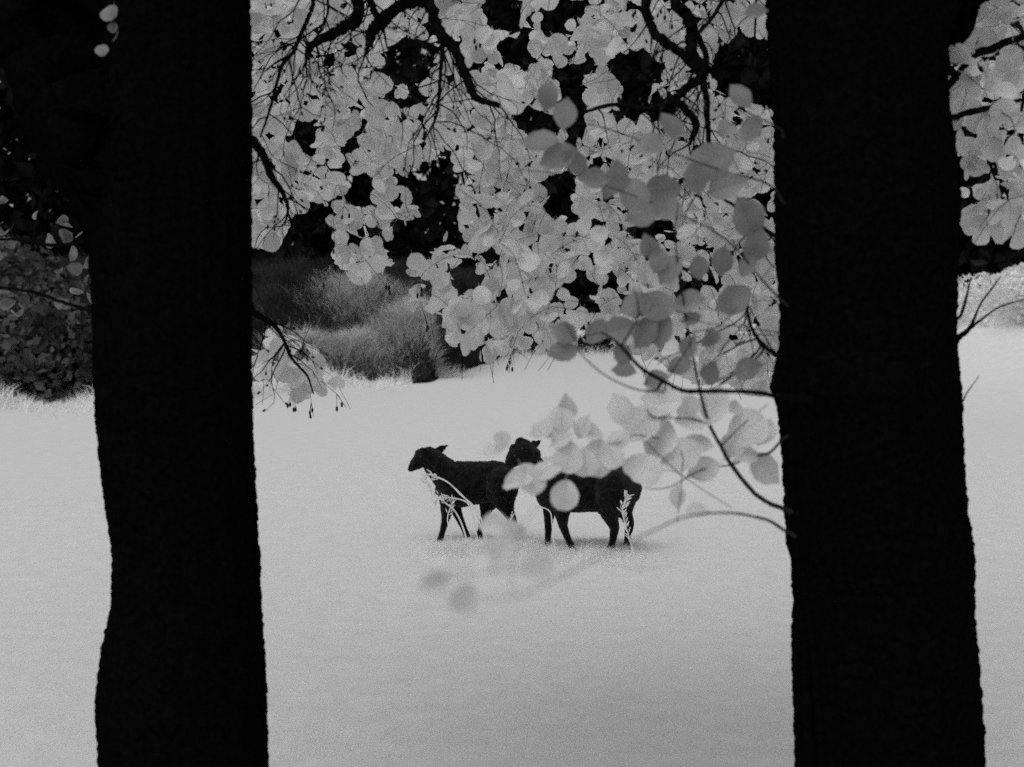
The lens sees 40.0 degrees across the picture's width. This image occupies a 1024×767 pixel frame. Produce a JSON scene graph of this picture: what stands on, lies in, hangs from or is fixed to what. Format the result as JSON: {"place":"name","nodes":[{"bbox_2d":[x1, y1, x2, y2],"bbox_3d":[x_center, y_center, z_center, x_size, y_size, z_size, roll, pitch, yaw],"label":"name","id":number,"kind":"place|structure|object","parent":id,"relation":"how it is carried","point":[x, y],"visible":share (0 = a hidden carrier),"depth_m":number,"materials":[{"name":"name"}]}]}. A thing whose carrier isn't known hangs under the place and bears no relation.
{"place":"outdoors","nodes":[
{"label":"outdoors","id":0,"kind":"place"},
{"bbox_2d":[16,250,534,383],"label":"bank","id":1,"kind":"structure","parent":0,"point":[433,377],"depth_m":41.84,"materials":[{"name":"grey plant"}]},
{"bbox_2d":[252,307,386,379],"bbox_3d":[-5.758,-1.135,39.086,5.221,2.219,5.291,0,3,0],"label":"grass tussock","id":2,"kind":"object","parent":1,"relation":"on","point":[316,334],"depth_m":39.18,"materials":[{"name":"grey plant"}]},
{"bbox_2d":[281,266,427,331],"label":"grass tussock","id":3,"kind":"object","parent":1,"relation":"on","point":[348,284],"depth_m":42.33,"materials":[{"name":"grey plant"}]},
{"bbox_2d":[289,309,447,381],"bbox_3d":[-4.309,-1.254,39.327,4.947,2.431,4.921,0,3,0],"label":"grass tussock","id":4,"kind":"object","parent":1,"relation":"on","point":[359,335],"depth_m":39.12,"materials":[{"name":"grey plant"}]},
{"bbox_2d":[334,289,490,379],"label":"grass tussock","id":5,"kind":"object","parent":1,"relation":"on","point":[401,307],"depth_m":40.18,"materials":[{"name":"grey plant"}]},
{"bbox_2d":[0,340,743,419],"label":"meadow edge grass","id":6,"kind":"structure","parent":0,"point":[80,401],"depth_m":30.28,"materials":[{"name":"grey plant"}]},
{"bbox_2d":[2,42,1016,305],"label":"sky","id":7,"kind":"structure","parent":0,"point":[424,51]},
{"bbox_2d":[0,313,1023,766],"bbox_3d":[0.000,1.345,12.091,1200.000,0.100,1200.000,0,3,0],"label":"ground","id":8,"kind":"structure","parent":0,"point":[44,455],"depth_m":9.73,"materials":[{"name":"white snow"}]},
{"bbox_2d":[0,223,92,401],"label":"shrub","id":9,"kind":"object","parent":8,"relation":"on","point":[24,366],"visible":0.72,"depth_m":29.66,"materials":[{"name":"grey plant"}]},
{"bbox_2d":[20,276,92,402],"bbox_3d":[-8.496,-1.173,31.525,4.559,3.143,4.377,0,3,0],"label":"shrub","id":10,"kind":"object","parent":8,"relation":"on","point":[83,364],"visible":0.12,"depth_m":30.30,"materials":[{"name":"black plant"}]},
{"bbox_2d":[0,0,541,766],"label":"alder tree","id":11,"kind":"object","parent":8,"relation":"on","point":[148,126],"visible":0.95,"depth_m":3.61,"materials":[{"name":"black plant"}]},
{"bbox_2d":[418,474,472,575],"bbox_3d":[-0.503,1.052,10.440,0.447,0.760,0.079,1,3,25],"label":"grass stalk","id":12,"kind":"object","parent":8,"relation":"on","point":[427,482],"depth_m":10.44,"materials":[{"name":"grey plant"}]},
{"bbox_2d":[445,496,457,579],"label":"grass stalk","id":13,"kind":"object","parent":8,"relation":"on","point":[453,501],"depth_m":10.31,"materials":[{"name":"grey plant"}]},
{"bbox_2d":[429,494,479,552],"bbox_3d":[-0.424,1.129,10.655,0.440,0.581,0.066,1,3,11],"label":"grass stalk","id":14,"kind":"object","parent":8,"relation":"on","point":[435,501],"depth_m":10.62,"materials":[{"name":"grey plant"}]},
{"bbox_2d":[420,469,493,571],"bbox_3d":[-0.414,1.037,10.677,0.584,0.765,0.073,1,3,14],"label":"grass stalk","id":15,"kind":"object","parent":8,"relation":"on","point":[422,474],"depth_m":10.65,"materials":[{"name":"grey plant"}]},
{"bbox_2d":[430,473,491,574],"bbox_3d":[-0.384,1.051,10.564,0.494,0.747,0.053,1,3,15],"label":"grass stalk","id":16,"kind":"object","parent":8,"relation":"on","point":[466,500],"depth_m":10.54,"materials":[{"name":"grey plant"}]},
{"bbox_2d":[408,445,518,541],"bbox_3d":[-0.409,0.957,11.967,0.952,0.861,0.466,0,3,0],"label":"sheep","id":17,"kind":"object","parent":8,"relation":"on","point":[480,483],"visible":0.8,"depth_m":11.84},
{"bbox_2d":[0,0,1023,352],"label":"woodland","id":18,"kind":"object","parent":8,"relation":"on","point":[30,178],"visible":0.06,"depth_m":61.48,"materials":[{"name":"black plant"}]},
{"bbox_2d":[532,504,560,575],"bbox_3d":[0.259,1.165,10.434,0.231,0.533,0.062,2,4,34],"label":"grass stalk","id":19,"kind":"object","parent":8,"relation":"on","point":[552,531],"depth_m":10.41,"materials":[{"name":"grey plant"}]},
{"bbox_2d":[504,437,641,551],"bbox_3d":[0.502,0.923,11.504,1.140,0.980,0.519,0,3,0],"label":"sheep","id":20,"kind":"object","parent":8,"relation":"on","point":[603,497],"visible":0.65,"depth_m":11.37},
{"bbox_2d":[419,202,826,766],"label":"sapling","id":21,"kind":"object","parent":8,"relation":"on","point":[649,425],"visible":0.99,"depth_m":2.80,"materials":[{"name":"black plant"}]},
{"bbox_2d":[617,490,639,571],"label":"grass stalk","id":22,"kind":"object","parent":8,"relation":"on","point":[623,512],"depth_m":10.64,"materials":[{"name":"grey plant"}]},
{"bbox_2d":[512,2,813,766],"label":"sapling","id":23,"kind":"object","parent":8,"relation":"on","point":[709,162],"visible":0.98,"depth_m":2.86,"materials":[{"name":"black plant"}]},
{"bbox_2d":[468,0,1023,766],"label":"alder tree","id":24,"kind":"object","parent":8,"relation":"on","point":[878,110],"visible":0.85,"depth_m":3.44,"materials":[{"name":"black plant"}]},
{"bbox_2d":[957,262,1023,327],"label":"bush","id":25,"kind":"object","parent":8,"relation":"on","point":[1010,283],"visible":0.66,"depth_m":33.52,"materials":[{"name":"white plant"}]},
{"bbox_2d":[767,288,1023,422],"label":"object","id":26,"kind":"structure","parent":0,"point":[991,356],"depth_m":30.80,"materials":[{"name":"white plant"}]}
]}

